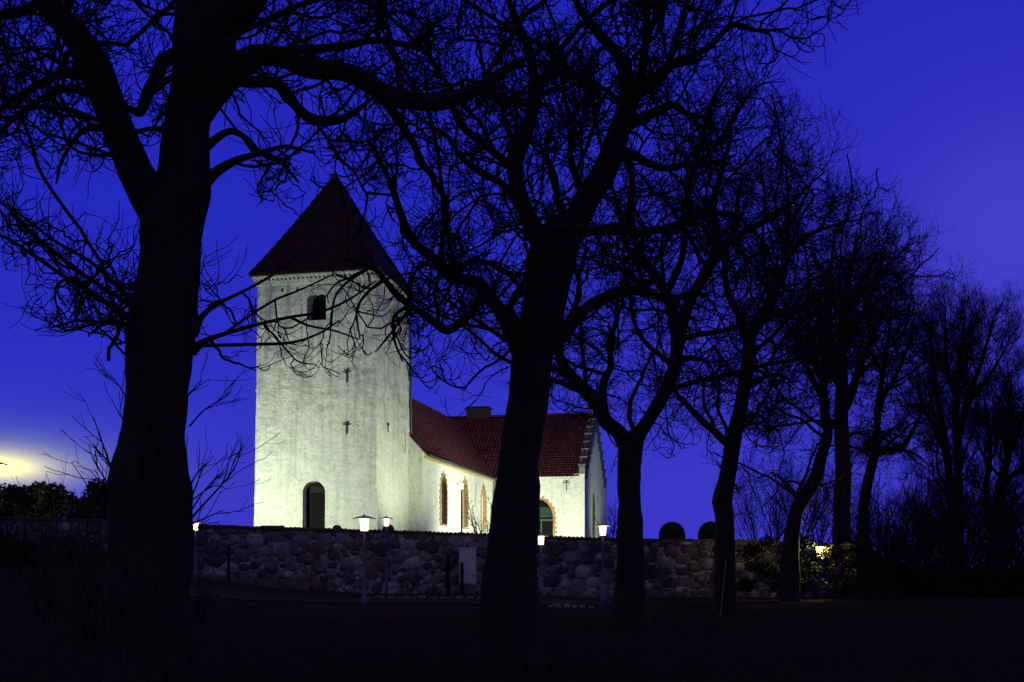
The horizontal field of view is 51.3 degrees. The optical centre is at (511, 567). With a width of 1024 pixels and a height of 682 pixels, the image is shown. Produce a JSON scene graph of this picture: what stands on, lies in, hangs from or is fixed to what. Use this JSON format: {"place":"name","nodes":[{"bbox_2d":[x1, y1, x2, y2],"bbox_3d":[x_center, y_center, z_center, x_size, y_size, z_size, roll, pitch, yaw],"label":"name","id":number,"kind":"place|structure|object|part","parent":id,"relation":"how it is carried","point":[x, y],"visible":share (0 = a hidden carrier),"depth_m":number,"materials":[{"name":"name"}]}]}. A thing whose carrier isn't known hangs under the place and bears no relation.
{"place":"outdoors","nodes":[
{"label":"outdoors","id":0,"kind":"place"},
{"bbox_2d":[189,586,652,605],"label":"path","id":1,"kind":"structure","parent":0,"point":[253,596],"depth_m":39.51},
{"bbox_2d":[0,555,1023,681],"bbox_3d":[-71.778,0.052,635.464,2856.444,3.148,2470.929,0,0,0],"label":"ground","id":2,"kind":"structure","parent":0,"point":[893,590],"depth_m":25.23,"materials":[{"name":"black plant"}]},
{"bbox_2d":[0,480,99,517],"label":"hedge","id":3,"kind":"object","parent":2,"relation":"on","point":[12,494],"visible":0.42,"depth_m":57.58,"materials":[{"name":"green plant"}]},
{"bbox_2d":[0,518,106,566],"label":"bramble bank","id":4,"kind":"structure","parent":2,"relation":"on","point":[13,545],"depth_m":43.95,"materials":[{"name":"black plant"}]},
{"bbox_2d":[0,451,107,638],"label":"bare shrub","id":5,"kind":"object","parent":2,"relation":"on","point":[62,575],"visible":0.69,"depth_m":23.76,"materials":[{"name":"black plant"}]},
{"bbox_2d":[0,522,108,624],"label":"bare shrub","id":6,"kind":"object","parent":2,"relation":"on","point":[43,616],"visible":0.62,"depth_m":29.66,"materials":[{"name":"black plant"}]},
{"bbox_2d":[21,553,106,653],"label":"bare shrub","id":7,"kind":"object","parent":2,"relation":"on","point":[90,624],"visible":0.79,"depth_m":19.80,"materials":[{"name":"black plant"}]},
{"bbox_2d":[65,477,106,518],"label":"hedge","id":8,"kind":"object","parent":2,"relation":"on","point":[84,502],"visible":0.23,"depth_m":49.25,"materials":[{"name":"green plant"}]},
{"bbox_2d":[193,520,200,586],"bbox_3d":[-12.169,-0.468,41.000,0.541,2.672,0.541,0,0,0],"label":"post lantern","id":9,"kind":"object","parent":2,"relation":"on","point":[195,552],"visible":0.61,"depth_m":40.96,"materials":[{"name":"beige"}]},
{"bbox_2d":[188,572,227,623],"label":"bare shrub","id":10,"kind":"object","parent":2,"relation":"on","point":[205,608],"visible":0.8,"depth_m":29.91,"materials":[{"name":"brown plant"}]},
{"bbox_2d":[227,546,229,581],"bbox_3d":[-11.846,-0.014,44.600,0.120,1.700,0.114,0,0,0],"label":"wooden post","id":11,"kind":"object","parent":2,"relation":"on","point":[228,562],"visible":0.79,"depth_m":44.56,"materials":[{"name":"brown wood"}]},
{"bbox_2d":[0,0,632,681],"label":"bare tree","id":12,"kind":"object","parent":2,"relation":"on","point":[150,498],"visible":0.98,"depth_m":12.23,"materials":[{"name":"black plant"}]},
{"bbox_2d":[0,516,649,596],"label":"stone wall","id":13,"kind":"structure","parent":2,"relation":"on","point":[327,559],"depth_m":46.01,"materials":[{"name":"stone"}]},
{"bbox_2d":[353,514,375,612],"bbox_3d":[-4.844,-0.076,35.000,0.754,3.328,0.754,0,0,0],"label":"post lantern","id":14,"kind":"object","parent":2,"relation":"on","point":[364,521],"visible":0.97,"depth_m":34.95,"materials":[{"name":"beige"}]},
{"bbox_2d":[380,516,393,594],"bbox_3d":[-5.174,-0.435,44.000,0.574,3.354,0.574,0,0,0],"label":"post lantern","id":15,"kind":"object","parent":2,"relation":"on","point":[386,521],"visible":0.98,"depth_m":43.96,"materials":[{"name":"beige"}]},
{"bbox_2d":[382,524,393,529],"bbox_3d":[-5.800,-1.366,50.000,0.800,1.308,0.440,0,0,0],"label":"gravestone","id":16,"kind":"object","parent":2,"relation":"on","point":[390,527],"visible":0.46,"depth_m":49.90,"materials":[{"name":"stone"}]},
{"bbox_2d":[52,559,767,597],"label":"dry grass","id":17,"kind":"structure","parent":2,"relation":"on","point":[291,586],"depth_m":44.82,"materials":[{"name":"brown plant"}]},
{"bbox_2d":[248,143,607,537],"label":"church","id":18,"kind":"structure","parent":2,"relation":"on","point":[370,437],"depth_m":64.38,"materials":[{"name":"white paint"}]},
{"bbox_2d":[306,482,324,527],"bbox_3d":[-11.727,-3.365,64.206,1.739,3.530,0.210,0,0,12],"label":"door","id":19,"kind":"structure","parent":18,"relation":"in","point":[315,495],"depth_m":64.20,"materials":[{"name":"brown wood"}]},
{"bbox_2d":[439,470,448,525],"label":"window","id":20,"kind":"structure","parent":18,"relation":"in","point":[443,478],"depth_m":74.09,"materials":[{"name":"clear glass"}]},
{"bbox_2d":[462,477,468,528],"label":"window","id":21,"kind":"structure","parent":18,"relation":"in","point":[465,486],"depth_m":79.92,"materials":[{"name":"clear glass"}]},
{"bbox_2d":[480,483,486,531],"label":"window","id":22,"kind":"structure","parent":18,"relation":"in","point":[483,492],"depth_m":85.71,"materials":[{"name":"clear glass"}]},
{"bbox_2d":[539,496,556,536],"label":"window","id":23,"kind":"structure","parent":18,"relation":"in","point":[547,526],"depth_m":87.74,"materials":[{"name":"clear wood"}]},
{"bbox_2d":[592,492,594,535],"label":"window","id":24,"kind":"structure","parent":18,"relation":"in","point":[593,525],"depth_m":92.55,"materials":[{"name":"black glass"}]},
{"bbox_2d":[446,556,449,593],"bbox_3d":[-2.694,0.419,44.900,0.140,1.830,0.140,0,0,0],"label":"wooden post","id":25,"kind":"object","parent":2,"relation":"on","point":[447,574],"visible":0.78,"depth_m":44.83,"materials":[{"name":"brown wood"}]},
{"bbox_2d":[458,482,464,532],"bbox_3d":[-2.643,-2.843,56.000,0.508,3.246,0.508,0,0,0],"label":"post lantern","id":26,"kind":"object","parent":2,"relation":"on","point":[461,485],"visible":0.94,"depth_m":55.96,"materials":[{"name":"beige metal"}]},
{"bbox_2d":[461,562,463,593],"bbox_3d":[-2.101,0.565,44.900,0.120,1.550,0.114,0,0,0],"label":"wooden post","id":27,"kind":"object","parent":2,"relation":"on","point":[462,577],"visible":0.79,"depth_m":44.84,"materials":[{"name":"brown wood"}]},
{"bbox_2d":[458,547,476,593],"bbox_3d":[-1.887,0.200,45.345,0.800,2.076,0.530,0,0,0],"label":"electrical cabinet","id":28,"kind":"object","parent":2,"relation":"on","point":[467,556],"visible":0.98,"depth_m":45.10,"materials":[{"name":"metal"}]},
{"bbox_3d":[-1.887,-0.031,45.104,0.660,1.414,0.047,0,0,0],"label":"door","id":29,"kind":"part","parent":28,"relation":"part of","materials":[{"name":"paint"}]},
{"bbox_2d":[464,497,491,533],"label":"bare shrub","id":30,"kind":"object","parent":2,"relation":"on","point":[472,519],"visible":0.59,"depth_m":49.58,"materials":[{"name":"brown plant"}]},
{"bbox_2d":[367,595,594,607],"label":"kerb","id":31,"kind":"structure","parent":2,"relation":"on","point":[555,605],"depth_m":40.89,"materials":[{"name":"stone"}]},
{"bbox_2d":[538,533,547,598],"bbox_3d":[1.156,-0.009,42.500,0.640,2.712,0.640,0,0,0],"label":"post lantern","id":32,"kind":"object","parent":2,"relation":"on","point":[540,539],"visible":0.87,"depth_m":42.45,"materials":[{"name":"beige"}]},
{"bbox_2d":[258,0,864,676],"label":"bare tree","id":33,"kind":"object","parent":2,"relation":"on","point":[536,330],"visible":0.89,"depth_m":15.68,"materials":[{"name":"black plant"}]},
{"bbox_2d":[595,523,610,611],"bbox_3d":[3.067,0.048,36.000,0.590,3.105,0.590,0,0,0],"label":"post lantern","id":34,"kind":"object","parent":2,"relation":"on","point":[602,526],"visible":0.98,"depth_m":35.95,"materials":[{"name":"beige"}]},
{"bbox_2d":[593,495,617,537],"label":"bare shrub","id":35,"kind":"object","parent":2,"relation":"on","point":[612,532],"visible":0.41,"depth_m":48.47,"materials":[{"name":"plant"}]},
{"bbox_2d":[380,1,924,628],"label":"bare tree","id":36,"kind":"object","parent":2,"relation":"on","point":[628,605],"visible":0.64,"depth_m":27.56,"materials":[{"name":"black plant"}]},
{"bbox_2d":[658,521,685,538],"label":"clipped bush","id":37,"kind":"object","parent":2,"relation":"on","point":[673,529],"visible":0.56,"depth_m":48.57,"materials":[{"name":"green plant"}]},
{"bbox_2d":[698,521,714,538],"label":"clipped bush","id":38,"kind":"object","parent":2,"relation":"on","point":[706,530],"visible":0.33,"depth_m":48.60,"materials":[{"name":"green plant"}]},
{"bbox_2d":[719,558,726,615],"bbox_3d":[6.736,0.650,33.995,0.055,1.866,0.913,0,0,24],"label":"wooden pole","id":39,"kind":"object","parent":2,"relation":"on","point":[723,588],"visible":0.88,"depth_m":33.95,"materials":[{"name":"brown wood"}]},
{"bbox_2d":[643,538,843,596],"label":"stone wall","id":40,"kind":"structure","parent":2,"relation":"on","point":[674,565],"depth_m":46.00,"materials":[{"name":"stone"}]},
{"bbox_2d":[599,70,925,613],"bbox_3d":[7.504,-7.288,35.652,10.459,18.216,10.457,0,0,0],"label":"bare tree","id":41,"kind":"object","parent":2,"relation":"on","point":[730,440],"visible":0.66,"depth_m":34.39,"materials":[{"name":"brown plant"}]},
{"bbox_2d":[733,466,798,539],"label":"bare shrub","id":42,"kind":"object","parent":2,"relation":"on","point":[749,518],"visible":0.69,"depth_m":48.69,"materials":[{"name":"brown plant"}]},
{"bbox_2d":[735,442,809,540],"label":"bare shrub","id":43,"kind":"object","parent":2,"relation":"on","point":[778,534],"visible":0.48,"depth_m":49.69,"materials":[{"name":"brown plant"}]},
{"bbox_2d":[736,533,830,596],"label":"leafy bush","id":44,"kind":"object","parent":2,"relation":"on","point":[753,551],"visible":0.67,"depth_m":43.40,"materials":[{"name":"green plant"}]},
{"bbox_2d":[764,448,867,540],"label":"bare shrub","id":45,"kind":"object","parent":2,"relation":"on","point":[808,530],"visible":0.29,"depth_m":56.59,"materials":[{"name":"brown plant"}]},
{"bbox_2d":[817,546,822,598],"bbox_3d":[12.534,0.249,43.400,0.377,2.280,0.377,0,0,0],"label":"post lantern","id":46,"kind":"object","parent":2,"relation":"on","point":[819,586],"visible":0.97,"depth_m":43.36,"materials":[{"name":"beige"}]},
{"bbox_2d":[708,154,932,600],"bbox_3d":[12.141,-6.930,40.833,8.291,17.288,10.445,0,0,0],"label":"bare tree","id":47,"kind":"object","parent":2,"relation":"on","point":[790,577],"visible":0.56,"depth_m":41.48,"materials":[{"name":"brown plant"}]},
{"bbox_2d":[781,465,870,542],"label":"bare shrub","id":48,"kind":"object","parent":2,"relation":"on","point":[823,528],"visible":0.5,"depth_m":52.77,"materials":[{"name":"brown plant"}]},
{"bbox_2d":[801,541,858,598],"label":"leafy bush","id":49,"kind":"object","parent":2,"relation":"on","point":[829,550],"visible":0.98,"depth_m":43.39,"materials":[{"name":"green plant"}]},
{"bbox_2d":[805,484,899,553],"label":"bare shrub","id":50,"kind":"object","parent":2,"relation":"on","point":[855,525],"visible":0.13,"depth_m":55.27,"materials":[{"name":"black plant"}]},
{"bbox_2d":[832,549,893,597],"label":"leafy bush","id":51,"kind":"object","parent":2,"relation":"on","point":[884,573],"visible":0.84,"depth_m":44.27,"materials":[{"name":"green plant"}]},
{"bbox_2d":[757,168,979,543],"bbox_3d":[14.932,-7.621,47.932,9.758,18.814,12.329,0,0,32],"label":"bare tree","id":52,"kind":"object","parent":2,"relation":"on","point":[839,534],"visible":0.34,"depth_m":47.17,"materials":[{"name":"brown plant"}]},
{"bbox_2d":[795,458,954,555],"bbox_3d":[20.219,-2.611,59.910,8.917,7.950,7.199,0,0,17],"label":"bare shrub","id":53,"kind":"object","parent":2,"relation":"on","point":[887,505],"visible":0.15,"depth_m":59.11,"materials":[{"name":"brown plant"}]},
{"bbox_2d":[793,282,977,549],"bbox_3d":[17.601,-6.486,52.465,6.967,16.398,11.207,0,0,-27],"label":"bare tree","id":54,"kind":"object","parent":2,"relation":"on","point":[901,428],"visible":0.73,"depth_m":50.76,"materials":[{"name":"brown plant"}]},
{"bbox_2d":[827,479,951,569],"bbox_3d":[17.806,-1.695,50.199,5.945,5.300,4.799,0,0,-15],"label":"bare shrub","id":55,"kind":"object","parent":2,"relation":"on","point":[904,541],"visible":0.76,"depth_m":50.09,"materials":[{"name":"brown plant"}]},
{"bbox_2d":[822,458,961,561],"bbox_3d":[21.893,-2.782,62.135,7.499,8.281,9.289,0,0,-43],"label":"bare shrub","id":56,"kind":"object","parent":2,"relation":"on","point":[893,503],"visible":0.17,"depth_m":61.14,"materials":[{"name":"brown plant"}]},
{"bbox_2d":[851,460,942,567],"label":"bare shrub","id":57,"kind":"object","parent":2,"relation":"on","point":[886,504],"visible":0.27,"depth_m":56.82,"materials":[{"name":"brown plant"}]},
{"bbox_2d":[851,470,976,569],"bbox_3d":[20.130,-1.830,54.468,6.841,6.374,6.235,0,0,21],"label":"bare shrub","id":58,"kind":"object","parent":2,"relation":"on","point":[919,551],"visible":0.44,"depth_m":53.79,"materials":[{"name":"brown plant"}]},
{"bbox_2d":[851,451,981,561],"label":"bare shrub","id":59,"kind":"object","parent":2,"relation":"on","point":[908,495],"visible":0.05,"depth_m":66.81,"materials":[{"name":"brown plant"}]},
{"bbox_2d":[870,510,966,576],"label":"bare shrub","id":60,"kind":"object","parent":2,"relation":"on","point":[913,551],"visible":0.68,"depth_m":49.15,"materials":[{"name":"brown plant"}]},
{"bbox_2d":[829,512,1023,596],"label":"undergrowth","id":61,"kind":"object","parent":2,"relation":"on","point":[945,582],"visible":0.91,"depth_m":45.92,"materials":[{"name":"black plant"}]},
{"bbox_2d":[852,460,1006,566],"bbox_3d":[24.300,-2.993,64.110,8.532,8.723,9.362,0,0,-8],"label":"bare shrub","id":62,"kind":"object","parent":2,"relation":"on","point":[925,508],"visible":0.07,"depth_m":63.25,"materials":[{"name":"brown plant"}]},
{"bbox_2d":[851,450,1013,570],"bbox_3d":[26.504,-3.325,64.684,9.189,9.394,10.082,0,0,-37],"label":"bare shrub","id":63,"kind":"object","parent":2,"relation":"on","point":[946,508],"visible":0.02,"depth_m":64.47,"materials":[{"name":"brown plant"}]},
{"bbox_2d":[870,463,1004,589],"bbox_3d":[21.701,-2.312,55.330,6.638,7.342,5.848,0,0,-16],"label":"bare shrub","id":64,"kind":"object","parent":2,"relation":"on","point":[916,516],"visible":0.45,"depth_m":55.02,"materials":[{"name":"brown plant"}]},
{"bbox_2d":[887,489,990,576],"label":"bare shrub","id":65,"kind":"object","parent":2,"relation":"on","point":[948,548],"visible":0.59,"depth_m":51.76,"materials":[{"name":"brown plant"}]},
{"bbox_2d":[878,456,1008,568],"bbox_3d":[24.296,-2.443,60.302,6.899,7.619,8.546,0,0,-14],"label":"bare shrub","id":66,"kind":"object","parent":2,"relation":"on","point":[950,514],"visible":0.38,"depth_m":58.98,"materials":[{"name":"brown plant"}]},
{"bbox_2d":[882,267,1023,567],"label":"bare tree","id":67,"kind":"object","parent":2,"relation":"on","point":[971,386],"visible":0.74,"depth_m":58.87,"materials":[{"name":"brown plant"}]},
{"bbox_2d":[922,519,1018,578],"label":"bare shrub","id":68,"kind":"object","parent":2,"relation":"on","point":[962,554],"visible":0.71,"depth_m":48.25,"materials":[{"name":"brown plant"}]},
{"bbox_2d":[919,472,1023,571],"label":"bare shrub","id":69,"kind":"object","parent":2,"relation":"on","point":[981,516],"visible":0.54,"depth_m":54.81,"materials":[{"name":"brown plant"}]},
{"bbox_2d":[922,457,1023,570],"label":"bare shrub","id":70,"kind":"object","parent":2,"relation":"on","point":[1006,502],"visible":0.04,"depth_m":65.53,"materials":[{"name":"brown plant"}]},
{"bbox_2d":[935,338,1023,570],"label":"bare tree","id":71,"kind":"object","parent":2,"relation":"on","point":[1012,437],"visible":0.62,"depth_m":61.25,"materials":[{"name":"black plant"}]},
{"bbox_2d":[938,453,1023,567],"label":"bare shrub","id":72,"kind":"object","parent":2,"relation":"on","point":[991,496],"visible":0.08,"depth_m":63.97,"materials":[{"name":"black plant"}]},
{"bbox_2d":[946,502,1023,571],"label":"bare shrub","id":73,"kind":"object","parent":2,"relation":"on","point":[978,551],"visible":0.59,"depth_m":49.84,"materials":[{"name":"black plant"}]},
{"bbox_2d":[964,474,1023,571],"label":"bare shrub","id":74,"kind":"object","parent":2,"relation":"on","point":[997,525],"visible":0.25,"depth_m":59.59,"materials":[{"name":"black plant"}]},
{"bbox_2d":[969,471,1023,566],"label":"bare shrub","id":75,"kind":"object","parent":2,"relation":"on","point":[1005,519],"visible":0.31,"depth_m":58.85,"materials":[{"name":"black plant"}]},
{"bbox_2d":[972,466,1023,569],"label":"bare shrub","id":76,"kind":"object","parent":2,"relation":"on","point":[1016,505],"visible":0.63,"depth_m":53.35,"materials":[{"name":"black plant"}]},
{"bbox_2d":[977,488,1023,569],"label":"bare shrub","id":77,"kind":"object","parent":2,"relation":"on","point":[1014,548],"visible":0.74,"depth_m":49.88,"materials":[{"name":"black plant"}]},
{"bbox_2d":[0,0,1023,567],"label":"sky","id":78,"kind":"structure","parent":0,"point":[933,90],"materials":[{"name":"blue"}]}
]}

